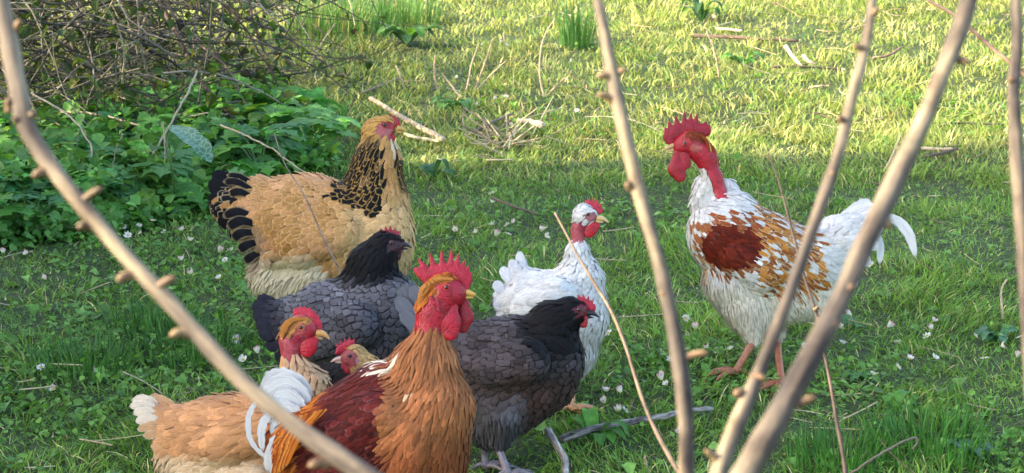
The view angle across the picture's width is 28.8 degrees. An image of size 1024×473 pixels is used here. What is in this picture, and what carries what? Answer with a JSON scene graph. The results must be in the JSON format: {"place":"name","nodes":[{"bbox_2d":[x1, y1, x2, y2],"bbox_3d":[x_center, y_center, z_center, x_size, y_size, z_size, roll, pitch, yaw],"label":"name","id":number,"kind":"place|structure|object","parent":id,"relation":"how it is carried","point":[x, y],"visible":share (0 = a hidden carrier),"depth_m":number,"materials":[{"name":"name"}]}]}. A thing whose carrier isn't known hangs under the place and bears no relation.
{"place":"outdoors","nodes":[
{"label":"outdoors","id":0,"kind":"place"},
{"bbox_2d":[0,0,380,472],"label":"branch","id":1,"kind":"object","parent":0,"point":[328,451],"visible":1,"depth_m":0.95,"materials":[{"name":"brown plant"}]},
{"bbox_2d":[0,0,1023,472],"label":"ground","id":2,"kind":"structure","parent":0,"point":[672,220],"depth_m":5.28,"materials":[{"name":"plant"}]},
{"bbox_2d":[0,191,17,237],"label":"leafy plant","id":3,"kind":"object","parent":2,"relation":"on","point":[4,231],"visible":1,"depth_m":4.95,"materials":[{"name":"green plant"}]},
{"bbox_2d":[3,166,31,173],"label":"leafy plant","id":4,"kind":"object","parent":2,"relation":"on","point":[7,168],"visible":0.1,"depth_m":5.29,"materials":[{"name":"green plant"}]},
{"bbox_2d":[0,177,44,202],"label":"leafy plant","id":5,"kind":"object","parent":2,"relation":"on","point":[3,183],"visible":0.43,"depth_m":5.12,"materials":[{"name":"green plant"}]},
{"bbox_2d":[4,190,42,212],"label":"leafy plant","id":6,"kind":"object","parent":2,"relation":"on","point":[16,197],"visible":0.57,"depth_m":5.09,"materials":[{"name":"green plant"}]},
{"bbox_2d":[0,191,73,231],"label":"leafy plant","id":7,"kind":"object","parent":2,"relation":"on","point":[9,209],"visible":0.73,"depth_m":5.01,"materials":[{"name":"green plant"}]},
{"bbox_2d":[23,178,50,191],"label":"leafy plant","id":8,"kind":"object","parent":2,"relation":"on","point":[38,185],"visible":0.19,"depth_m":5.18,"materials":[{"name":"green plant"}]},
{"bbox_2d":[28,171,85,214],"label":"leafy plant","id":9,"kind":"object","parent":2,"relation":"on","point":[59,197],"visible":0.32,"depth_m":5.12,"materials":[{"name":"green plant"}]},
{"bbox_2d":[5,145,124,170],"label":"leafy plant","id":10,"kind":"object","parent":2,"relation":"on","point":[109,150],"visible":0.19,"depth_m":5.39,"materials":[{"name":"green plant"}]},
{"bbox_2d":[22,323,144,385],"bbox_3d":[-0.881,0.241,4.085,0.261,0.061,0.255,0,15,0],"label":"grass tuft","id":11,"kind":"object","parent":2,"relation":"on","point":[86,363],"visible":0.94,"depth_m":4.09,"materials":[{"name":"plant"}]},
{"bbox_2d":[51,170,131,231],"bbox_3d":[-1.099,-0.096,5.208,0.239,0.141,0.327,-6,16,-23],"label":"leafy plant","id":12,"kind":"object","parent":2,"relation":"on","point":[116,205],"visible":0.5,"depth_m":5.12,"materials":[{"name":"green plant"}]},
{"bbox_2d":[79,194,111,219],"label":"leafy plant","id":13,"kind":"object","parent":2,"relation":"on","point":[102,201],"visible":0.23,"depth_m":5.17,"materials":[{"name":"green plant"}]},
{"bbox_2d":[61,114,135,138],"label":"leafy plant","id":14,"kind":"object","parent":2,"relation":"on","point":[125,133],"visible":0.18,"depth_m":5.86,"materials":[{"name":"green plant"}]},
{"bbox_2d":[111,170,149,189],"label":"leafy plant","id":15,"kind":"object","parent":2,"relation":"on","point":[135,173],"visible":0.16,"depth_m":5.27,"materials":[{"name":"green plant"}]},
{"bbox_2d":[113,178,186,211],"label":"leafy plant","id":16,"kind":"object","parent":2,"relation":"on","point":[153,183],"visible":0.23,"depth_m":5.35,"materials":[{"name":"green plant"}]},
{"bbox_2d":[97,289,207,338],"bbox_3d":[-0.775,0.166,4.342,0.242,0.065,0.228,0,15,0],"label":"grass tuft","id":17,"kind":"object","parent":2,"relation":"on","point":[132,317],"visible":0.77,"depth_m":4.33,"materials":[{"name":"plant"}]},
{"bbox_2d":[119,107,188,131],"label":"leafy plant","id":18,"kind":"object","parent":2,"relation":"on","point":[132,114],"visible":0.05,"depth_m":6.06,"materials":[{"name":"green plant"}]},
{"bbox_2d":[106,132,219,168],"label":"leafy plant","id":19,"kind":"object","parent":2,"relation":"on","point":[209,164],"visible":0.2,"depth_m":5.57,"materials":[{"name":"green plant"}]},
{"bbox_2d":[124,148,209,205],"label":"leafy plant","id":20,"kind":"object","parent":2,"relation":"on","point":[160,169],"visible":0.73,"depth_m":5.29,"materials":[{"name":"green plant"}]},
{"bbox_2d":[0,125,335,250],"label":"edge leaves","id":21,"kind":"object","parent":2,"relation":"on","point":[57,220],"visible":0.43,"depth_m":5.14,"materials":[{"name":"green plant"}]},
{"bbox_2d":[0,59,361,241],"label":"undergrowth leaves","id":22,"kind":"object","parent":2,"relation":"on","point":[317,108],"visible":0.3,"depth_m":5.68,"materials":[{"name":"green plant"}]},
{"bbox_2d":[118,306,256,372],"bbox_3d":[-0.681,0.214,4.192,0.299,0.066,0.308,-7,16,-26],"label":"grass tuft","id":23,"kind":"object","parent":2,"relation":"on","point":[194,351],"visible":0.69,"depth_m":4.18,"materials":[{"name":"plant"}]},
{"bbox_2d":[165,125,212,191],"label":"arum plant","id":24,"kind":"object","parent":2,"relation":"on","point":[197,141],"visible":0.94,"depth_m":4.93,"materials":[{"name":"green plant"}]},
{"bbox_2d":[0,0,414,229],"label":"bramble bush","id":25,"kind":"object","parent":2,"relation":"on","point":[116,22],"visible":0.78,"depth_m":6.16,"materials":[{"name":"brown plant"}]},
{"bbox_2d":[184,119,236,169],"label":"leafy plant","id":26,"kind":"object","parent":2,"relation":"on","point":[208,129],"visible":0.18,"depth_m":5.66,"materials":[{"name":"green plant"}]},
{"bbox_2d":[185,102,272,134],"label":"leafy plant","id":27,"kind":"object","parent":2,"relation":"on","point":[204,108],"visible":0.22,"depth_m":5.93,"materials":[{"name":"green plant"}]},
{"bbox_2d":[202,125,256,159],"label":"leafy plant","id":28,"kind":"object","parent":2,"relation":"on","point":[237,139],"visible":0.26,"depth_m":5.60,"materials":[{"name":"green plant"}]},
{"bbox_2d":[130,306,331,472],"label":"hen","id":29,"kind":"object","parent":2,"relation":"on","point":[205,434],"visible":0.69,"depth_m":3.36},
{"bbox_2d":[232,334,240,343],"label":"daisy","id":30,"kind":"object","parent":2,"relation":"on","point":[236,337],"visible":0.84,"depth_m":4.26,"materials":[{"name":"white plant"}]},
{"bbox_2d":[238,354,246,366],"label":"daisy","id":31,"kind":"object","parent":2,"relation":"on","point":[242,358],"visible":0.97,"depth_m":4.08,"materials":[{"name":"white plant"}]},
{"bbox_2d":[253,346,260,366],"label":"daisy","id":32,"kind":"object","parent":2,"relation":"on","point":[256,349],"visible":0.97,"depth_m":4.10,"materials":[{"name":"white plant"}]},
{"bbox_2d":[212,135,308,156],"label":"leafy plant","id":33,"kind":"object","parent":2,"relation":"on","point":[290,143],"visible":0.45,"depth_m":5.67,"materials":[{"name":"green plant"}]},
{"bbox_2d":[209,121,312,176],"bbox_3d":[-0.735,-0.227,5.634,0.334,0.167,0.304,0,15,0],"label":"leafy plant","id":34,"kind":"object","parent":2,"relation":"on","point":[287,127],"visible":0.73,"depth_m":5.61,"materials":[{"name":"green plant"}]},
{"bbox_2d":[239,86,303,106],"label":"leafy plant","id":35,"kind":"object","parent":2,"relation":"on","point":[257,102],"visible":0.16,"depth_m":6.21,"materials":[{"name":"green plant"}]},
{"bbox_2d":[274,134,340,273],"bbox_3d":[-0.384,-0.012,3.925,0.226,0.357,0.009,12,19,38],"label":"twig","id":36,"kind":"object","parent":2,"relation":"on","point":[310,209],"visible":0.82,"depth_m":3.92,"materials":[{"name":"wood"}]},
{"bbox_2d":[257,103,359,165],"bbox_3d":[-0.594,-0.288,5.873,0.265,0.169,0.340,-4,15,-16],"label":"leafy plant","id":37,"kind":"object","parent":2,"relation":"on","point":[332,133],"visible":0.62,"depth_m":5.85,"materials":[{"name":"green plant"}]},
{"bbox_2d":[208,115,417,299],"bbox_3d":[-0.418,-0.006,4.195,0.440,0.483,0.233,0,15,0],"label":"hen","id":38,"kind":"object","parent":2,"relation":"on","point":[270,224],"visible":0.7,"depth_m":4.14,"materials":[{"name":"beige"}]},
{"bbox_2d":[261,0,372,45],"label":"grass tuft","id":39,"kind":"object","parent":2,"relation":"on","point":[344,26],"visible":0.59,"depth_m":8.14,"materials":[{"name":"plant"}]},
{"bbox_2d":[303,23,335,77],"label":"dry stem","id":40,"kind":"object","parent":2,"relation":"on","point":[312,59],"visible":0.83,"depth_m":7.37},
{"bbox_2d":[252,225,415,384],"bbox_3d":[-0.320,0.170,3.747,0.301,0.367,0.209,-7,16,-26],"label":"hen","id":41,"kind":"object","parent":2,"relation":"on","point":[354,299],"visible":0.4,"depth_m":3.70,"materials":[{"name":"grey"}]},
{"bbox_2d":[317,94,356,137],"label":"grass tuft","id":42,"kind":"object","parent":2,"relation":"on","point":[343,110],"visible":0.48,"depth_m":6.30,"materials":[{"name":"plant"}]},
{"bbox_2d":[294,0,400,37],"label":"grass tuft","id":43,"kind":"object","parent":2,"relation":"on","point":[378,25],"visible":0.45,"depth_m":8.34,"materials":[{"name":"plant"}]},
{"bbox_2d":[331,337,378,373],"bbox_3d":[-0.221,0.317,3.486,0.194,0.265,0.123,0,15,0],"label":"hen","id":44,"kind":"object","parent":2,"relation":"on","point":[352,357],"visible":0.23,"depth_m":3.49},
{"bbox_2d":[245,248,476,472],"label":"rooster","id":45,"kind":"object","parent":2,"relation":"on","point":[408,405],"visible":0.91,"depth_m":3.10},
{"bbox_2d":[357,77,399,94],"bbox_3d":[-0.464,-0.530,7.051,0.021,0.030,0.257,9,17,30],"label":"stick","id":46,"kind":"object","parent":2,"relation":"on","point":[375,87],"visible":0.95,"depth_m":7.02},
{"bbox_2d":[334,0,444,29],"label":"grass tuft","id":47,"kind":"object","parent":2,"relation":"on","point":[403,15],"visible":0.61,"depth_m":8.58,"materials":[{"name":"plant"}]},
{"bbox_2d":[368,96,445,141],"bbox_3d":[-0.352,-0.380,6.432,0.037,0.048,0.589,-7,16,-26],"label":"stick","id":48,"kind":"object","parent":2,"relation":"on","point":[422,128],"visible":1,"depth_m":6.36,"materials":[{"name":"wood"}]},
{"bbox_2d":[377,23,449,44],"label":"broad leaf plant","id":49,"kind":"object","parent":2,"relation":"on","point":[411,34],"visible":0.94,"depth_m":8.02,"materials":[{"name":"plant"}]},
{"bbox_2d":[403,132,439,142],"bbox_3d":[-0.283,-0.309,6.257,0.159,0.014,0.018,13,19,40],"label":"stick","id":50,"kind":"object","parent":2,"relation":"on","point":[418,137],"visible":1,"depth_m":6.25,"materials":[{"name":"wood"}]},
{"bbox_2d":[414,158,453,178],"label":"broad leaf plant","id":51,"kind":"object","parent":2,"relation":"on","point":[427,168],"visible":1,"depth_m":5.75,"materials":[{"name":"plant"}]},
{"bbox_2d":[433,55,438,91],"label":"dry stem","id":52,"kind":"object","parent":2,"relation":"on","point":[434,74],"visible":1,"depth_m":7.05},
{"bbox_2d":[441,73,460,97],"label":"dry stem","id":53,"kind":"object","parent":2,"relation":"on","point":[456,92],"visible":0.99,"depth_m":6.92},
{"bbox_2d":[429,95,473,108],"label":"broad leaf plant","id":54,"kind":"object","parent":2,"relation":"on","point":[466,102],"visible":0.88,"depth_m":6.66,"materials":[{"name":"plant"}]},
{"bbox_2d":[466,47,476,91],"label":"dry stem","id":55,"kind":"object","parent":2,"relation":"on","point":[470,71],"visible":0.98,"depth_m":7.02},
{"bbox_2d":[473,40,492,94],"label":"dry stem","id":56,"kind":"object","parent":2,"relation":"on","point":[479,78],"visible":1,"depth_m":6.96,"materials":[{"name":"plant"}]},
{"bbox_2d":[469,112,512,135],"bbox_3d":[-0.069,-0.360,6.386,0.019,0.039,0.235,10,18,33],"label":"stick","id":57,"kind":"object","parent":2,"relation":"on","point":[495,120],"visible":0.8,"depth_m":6.40,"materials":[{"name":"wood"}]},
{"bbox_2d":[476,61,505,90],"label":"dry stem","id":58,"kind":"object","parent":2,"relation":"on","point":[484,81],"visible":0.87,"depth_m":7.04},
{"bbox_2d":[393,282,598,472],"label":"hen","id":59,"kind":"object","parent":2,"relation":"on","point":[523,374],"visible":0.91,"depth_m":3.48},
{"bbox_2d":[0,0,1023,183],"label":"grass","id":60,"kind":"structure","parent":2,"relation":"on","point":[491,81],"depth_m":7.29,"materials":[{"name":"plant"}]},
{"bbox_2d":[0,36,1023,472],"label":"clover cover","id":61,"kind":"object","parent":2,"relation":"on","point":[266,354],"visible":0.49,"depth_m":4.19,"materials":[{"name":"green plant"}]},
{"bbox_2d":[0,85,1023,472],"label":"daisy leaf cover","id":62,"kind":"object","parent":2,"relation":"on","point":[628,467],"visible":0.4,"depth_m":4.29,"materials":[{"name":"plant"}]},
{"bbox_2d":[0,0,1023,472],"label":"straw litter","id":63,"kind":"object","parent":2,"relation":"on","point":[648,174],"visible":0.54,"depth_m":6.46,"materials":[{"name":"plant"}]},
{"bbox_2d":[490,196,538,215],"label":"twig","id":64,"kind":"object","parent":2,"relation":"on","point":[511,205],"visible":1,"depth_m":5.33,"materials":[{"name":"wood"}]},
{"bbox_2d":[457,96,579,160],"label":"dead stalks","id":65,"kind":"object","parent":2,"relation":"on","point":[510,134],"visible":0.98,"depth_m":6.21,"materials":[{"name":"plant"}]},
{"bbox_2d":[516,118,545,128],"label":"stick","id":66,"kind":"object","parent":2,"relation":"on","point":[531,122],"visible":0.88,"depth_m":6.36,"materials":[{"name":"wood"}]},
{"bbox_2d":[539,18,554,96],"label":"dry stem","id":67,"kind":"object","parent":2,"relation":"on","point":[543,94],"visible":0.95,"depth_m":6.93,"materials":[{"name":"plant"}]},
{"bbox_2d":[491,198,609,414],"bbox_3d":[0.088,0.126,3.841,0.246,0.384,0.180,6,16,23],"label":"hen","id":68,"kind":"object","parent":2,"relation":"on","point":[524,289],"visible":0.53,"depth_m":3.82,"materials":[{"name":"white"}]},
{"bbox_2d":[546,77,565,96],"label":"dry stem","id":69,"kind":"object","parent":2,"relation":"on","point":[554,87],"visible":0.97,"depth_m":6.95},
{"bbox_2d":[544,427,568,472],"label":"branch","id":70,"kind":"object","parent":2,"relation":"on","point":[555,443],"visible":1,"depth_m":3.52,"materials":[{"name":"grey wood"}]},
{"bbox_2d":[548,0,606,49],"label":"grass tuft","id":71,"kind":"object","parent":2,"relation":"on","point":[572,37],"visible":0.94,"depth_m":7.92,"materials":[{"name":"plant"}]},
{"bbox_2d":[568,406,629,444],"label":"broad leaf plant","id":72,"kind":"object","parent":2,"relation":"on","point":[588,417],"visible":0.97,"depth_m":3.65,"materials":[{"name":"plant"}]},
{"bbox_2d":[600,395,607,412],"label":"daisy","id":73,"kind":"object","parent":2,"relation":"on","point":[602,399],"visible":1,"depth_m":3.78,"materials":[{"name":"white plant"}]},
{"bbox_2d":[614,404,621,419],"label":"daisy","id":74,"kind":"object","parent":2,"relation":"on","point":[617,408],"visible":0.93,"depth_m":3.72,"materials":[{"name":"white plant"}]},
{"bbox_2d":[616,385,625,404],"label":"daisy","id":75,"kind":"object","parent":2,"relation":"on","point":[619,389],"visible":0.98,"depth_m":3.84,"materials":[{"name":"white plant"}]},
{"bbox_2d":[560,406,713,443],"bbox_3d":[0.236,0.345,3.693,0.330,0.028,0.024,-7,16,-26],"label":"branch","id":76,"kind":"object","parent":2,"relation":"on","point":[570,435],"visible":0.77,"depth_m":3.67,"materials":[{"name":"grey wood"}]},
{"bbox_2d":[656,370,665,397],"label":"daisy","id":77,"kind":"object","parent":2,"relation":"on","point":[660,375],"visible":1,"depth_m":3.87,"materials":[{"name":"white plant"}]},
{"bbox_2d":[692,322,698,331],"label":"daisy","id":78,"kind":"object","parent":2,"relation":"on","point":[694,325],"visible":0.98,"depth_m":4.21,"materials":[{"name":"white plant"}]},
{"bbox_2d":[680,0,722,21],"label":"broad leaf plant","id":79,"kind":"object","parent":2,"relation":"on","point":[700,12],"visible":1,"depth_m":8.68,"materials":[{"name":"plant"}]},
{"bbox_2d":[706,30,719,77],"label":"dry stem","id":80,"kind":"object","parent":2,"relation":"on","point":[714,55],"visible":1,"depth_m":7.28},
{"bbox_2d":[716,27,742,31],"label":"stick","id":81,"kind":"object","parent":2,"relation":"on","point":[727,29],"visible":1,"depth_m":8.38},
{"bbox_2d":[719,51,763,65],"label":"broad leaf plant","id":82,"kind":"object","parent":2,"relation":"on","point":[749,58],"visible":0.87,"depth_m":7.53,"materials":[{"name":"plant"}]},
{"bbox_2d":[691,34,798,41],"bbox_3d":[0.947,-0.807,8.149,0.454,0.026,0.043,6,16,21],"label":"stick","id":83,"kind":"object","parent":2,"relation":"on","point":[740,37],"visible":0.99,"depth_m":8.14,"materials":[{"name":"wood"}]},
{"bbox_2d":[663,110,916,395],"bbox_3d":[0.564,0.028,3.957,0.518,0.508,0.300,0,15,0],"label":"rooster","id":84,"kind":"object","parent":2,"relation":"on","point":[740,245],"visible":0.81,"depth_m":3.99},
{"bbox_2d":[784,44,801,64],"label":"stalk","id":85,"kind":"object","parent":2,"relation":"on","point":[788,50],"visible":0.81,"depth_m":7.66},
{"bbox_2d":[772,65,843,70],"bbox_3d":[1.103,-0.629,7.434,0.275,0.026,0.025,-1,15,-5],"label":"stick","id":86,"kind":"object","parent":2,"relation":"on","point":[799,66],"visible":0.87,"depth_m":7.43,"materials":[{"name":"wood"}]},
{"bbox_2d":[801,54,815,64],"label":"stalk","id":87,"kind":"object","parent":2,"relation":"on","point":[805,58],"visible":0.95,"depth_m":7.51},
{"bbox_2d":[783,408,903,472],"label":"grass tuft","id":88,"kind":"object","parent":2,"relation":"on","point":[820,436],"visible":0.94,"depth_m":3.52,"materials":[{"name":"plant"}]},
{"bbox_2d":[841,314,864,327],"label":"broad leaf plant","id":89,"kind":"object","parent":2,"relation":"on","point":[845,318],"visible":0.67,"depth_m":4.38,"materials":[{"name":"plant"}]},
{"bbox_2d":[842,370,877,381],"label":"broad leaf plant","id":90,"kind":"object","parent":2,"relation":"on","point":[860,375],"visible":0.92,"depth_m":3.99,"materials":[{"name":"plant"}]},
{"bbox_2d":[849,437,918,472],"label":"stem","id":91,"kind":"object","parent":2,"relation":"on","point":[881,453],"visible":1,"depth_m":3.41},
{"bbox_2d":[872,47,901,59],"bbox_3d":[1.448,-0.705,7.690,0.146,0.041,0.023,-9,17,-30],"label":"stick","id":92,"kind":"object","parent":2,"relation":"on","point":[889,54],"visible":0.98,"depth_m":7.68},
{"bbox_2d":[878,320,895,335],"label":"daisy","id":93,"kind":"object","parent":2,"relation":"on","point":[890,324],"visible":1,"depth_m":4.29,"materials":[{"name":"white plant"}]},
{"bbox_2d":[885,134,901,168],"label":"dry stem","id":94,"kind":"object","parent":2,"relation":"on","point":[892,155],"visible":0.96,"depth_m":5.89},
{"bbox_2d":[878,389,916,412],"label":"broad leaf plant","id":95,"kind":"object","parent":2,"relation":"on","point":[901,393],"visible":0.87,"depth_m":3.80,"materials":[{"name":"plant"}]},
{"bbox_2d":[852,388,1017,472],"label":"grass tuft","id":96,"kind":"object","parent":2,"relation":"on","point":[926,449],"visible":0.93,"depth_m":3.59,"materials":[{"name":"plant"}]},
{"bbox_2d":[921,146,951,150],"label":"stick","id":97,"kind":"object","parent":2,"relation":"on","point":[933,148],"visible":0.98,"depth_m":6.03,"materials":[{"name":"wood"}]},
{"bbox_2d":[926,147,958,157],"bbox_3d":[1.293,-0.251,5.988,0.141,0.016,0.016,-11,18,-35],"label":"stick","id":98,"kind":"object","parent":2,"relation":"on","point":[941,153],"visible":0.98,"depth_m":5.97,"materials":[{"name":"wood"}]},
{"bbox_2d":[943,439,995,459],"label":"broad leaf plant","id":99,"kind":"object","parent":2,"relation":"on","point":[977,451],"visible":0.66,"depth_m":3.55,"materials":[{"name":"plant"}]},
{"bbox_2d":[939,122,1003,127],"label":"twig","id":100,"kind":"object","parent":2,"relation":"on","point":[970,123],"visible":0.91,"depth_m":6.40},
{"bbox_2d":[974,324,1020,342],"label":"broad leaf plant","id":101,"kind":"object","parent":2,"relation":"on","point":[985,332],"visible":0.98,"depth_m":4.26,"materials":[{"name":"plant"}]},
{"bbox_2d":[1000,279,1007,318],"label":"stick","id":102,"kind":"object","parent":2,"relation":"on","point":[1001,301],"visible":0.99,"depth_m":4.42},
{"bbox_2d":[1014,350,1020,368],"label":"daisy","id":103,"kind":"object","parent":2,"relation":"on","point":[1017,353],"visible":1,"depth_m":4.05,"materials":[{"name":"white plant"}]},
{"bbox_2d":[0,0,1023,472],"bbox_3d":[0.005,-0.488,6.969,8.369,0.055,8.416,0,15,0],"label":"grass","id":104,"kind":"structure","parent":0,"point":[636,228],"depth_m":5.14,"materials":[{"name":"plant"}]},
{"bbox_2d":[554,212,677,472],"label":"twig","id":105,"kind":"object","parent":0,"point":[665,449],"visible":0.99,"depth_m":2.11,"materials":[{"name":"wood"}]},
{"bbox_2d":[593,0,708,472],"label":"branch","id":106,"kind":"object","parent":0,"point":[680,357],"visible":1,"depth_m":1.08,"materials":[{"name":"brown plant"}]},
{"bbox_2d":[704,0,878,472],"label":"branch","id":107,"kind":"object","parent":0,"point":[721,458],"visible":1,"depth_m":1.04,"materials":[{"name":"brown plant"}]},
{"bbox_2d":[767,153,847,472],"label":"twig","id":108,"kind":"object","parent":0,"point":[815,309],"visible":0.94,"depth_m":2.17,"materials":[{"name":"wood"}]},
{"bbox_2d":[730,0,977,472],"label":"branch","id":109,"kind":"object","parent":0,"point":[762,442],"visible":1,"depth_m":0.93,"materials":[{"name":"brown plant"}]},
{"bbox_2d":[926,0,1023,75],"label":"twig","id":110,"kind":"object","parent":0,"point":[989,45],"visible":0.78,"depth_m":2.54,"materials":[{"name":"wood"}]},
{"bbox_2d":[1007,0,1023,377],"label":"branch","id":111,"kind":"object","parent":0,"point":[1015,136],"visible":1,"depth_m":1.12,"materials":[{"name":"brown plant"}]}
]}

